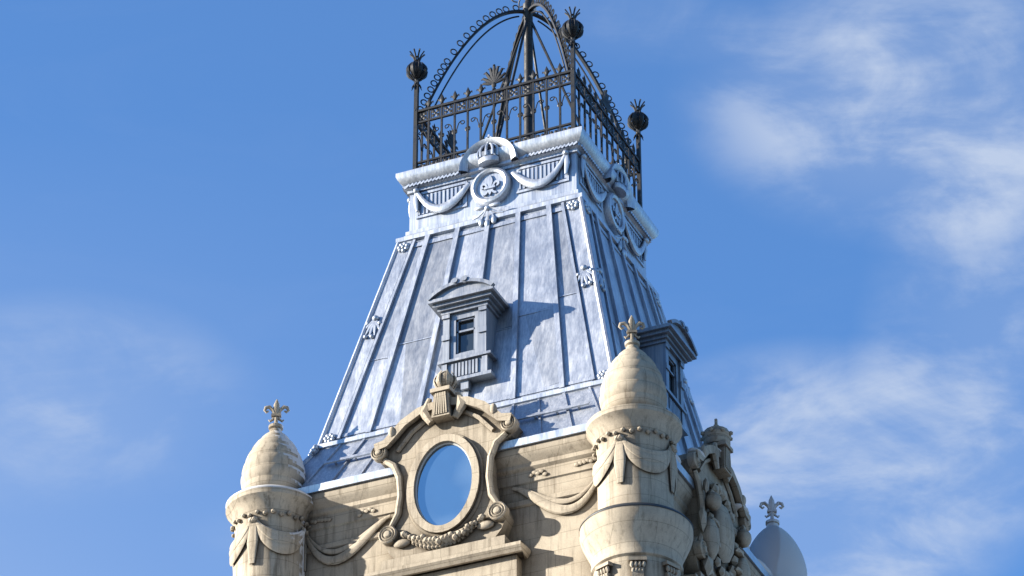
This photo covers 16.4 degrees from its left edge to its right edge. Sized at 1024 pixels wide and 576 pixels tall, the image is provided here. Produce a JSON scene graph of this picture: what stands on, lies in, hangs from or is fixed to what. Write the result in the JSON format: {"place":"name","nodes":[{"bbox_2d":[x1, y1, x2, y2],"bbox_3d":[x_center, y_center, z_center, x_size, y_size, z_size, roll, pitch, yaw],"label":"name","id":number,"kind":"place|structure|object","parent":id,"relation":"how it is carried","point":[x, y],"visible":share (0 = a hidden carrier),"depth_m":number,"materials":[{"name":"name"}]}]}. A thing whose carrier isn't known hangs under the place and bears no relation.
{"place":"outdoors","nodes":[
{"label":"outdoors","id":0,"kind":"place"},
{"bbox_2d":[308,134,693,455],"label":"roof ornaments","id":1,"kind":"object","parent":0,"point":[491,187],"visible":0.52,"depth_m":89.22},
{"bbox_2d":[0,0,1023,575],"label":"sky","id":2,"kind":"structure","parent":0,"point":[204,206],"materials":[{"name":"blue"}]},
{"bbox_3d":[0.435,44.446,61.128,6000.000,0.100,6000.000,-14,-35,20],"label":"ground","id":3,"kind":"structure","parent":0,"visible":0},
{"bbox_2d":[304,370,760,575],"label":"stone facade","id":4,"kind":"structure","parent":3,"relation":"on","point":[540,500],"depth_m":81.92,"materials":[{"name":"stone"}]},
{"bbox_2d":[226,399,312,575],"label":"turret","id":5,"kind":"object","parent":4,"relation":"attached to","point":[268,527],"visible":0.98,"depth_m":82.89,"materials":[{"name":"stone"}]},
{"bbox_2d":[415,442,470,524],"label":"window frames","id":6,"kind":"structure","parent":4,"relation":"attached to","point":[427,456],"depth_m":82.12,"materials":[{"name":"grey"}]},
{"bbox_2d":[417,444,471,524],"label":"glazing","id":7,"kind":"structure","parent":4,"relation":"attached to","point":[444,483],"depth_m":81.75,"materials":[{"name":"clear glass"}]},
{"bbox_2d":[226,447,806,575],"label":"flashing","id":8,"kind":"object","parent":4,"relation":"attached to","point":[773,547],"visible":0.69,"depth_m":87.68,"materials":[{"name":"white zinc"}]},
{"bbox_2d":[298,126,769,575],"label":"zinc roof","id":9,"kind":"structure","parent":4,"relation":"on","point":[560,341],"depth_m":86.32,"materials":[{"name":"grey metal"}]},
{"bbox_2d":[406,0,648,208],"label":"iron cresting","id":10,"kind":"object","parent":9,"relation":"on","point":[570,31],"visible":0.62,"depth_m":91.52,"materials":[{"name":"black metal"}]},
{"bbox_2d":[426,275,697,436],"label":"zinc dormers","id":11,"kind":"object","parent":9,"relation":"attached to","point":[483,304],"visible":0.39,"depth_m":85.48,"materials":[{"name":"grey metal"}]},
{"bbox_2d":[459,320,671,391],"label":"dormer glazing","id":12,"kind":"structure","parent":9,"relation":"on","point":[466,341],"depth_m":85.22,"materials":[{"name":"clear glass"}]},
{"bbox_2d":[579,315,692,575],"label":"turret","id":13,"kind":"object","parent":4,"relation":"attached to","point":[634,430],"visible":1,"depth_m":79.18,"materials":[{"name":"stone"}]},
{"bbox_2d":[579,502,693,537],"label":"lead flashing","id":14,"kind":"object","parent":4,"relation":"attached to","point":[634,503],"visible":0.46,"depth_m":78.26,"materials":[{"name":"grey"}]},
{"bbox_2d":[759,495,783,525],"bbox_3d":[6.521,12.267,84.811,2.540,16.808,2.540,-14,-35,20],"label":"finial","id":15,"kind":"object","parent":4,"relation":"attached to","point":[771,505],"visible":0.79,"depth_m":89.16,"materials":[{"name":"metal"}]}
]}

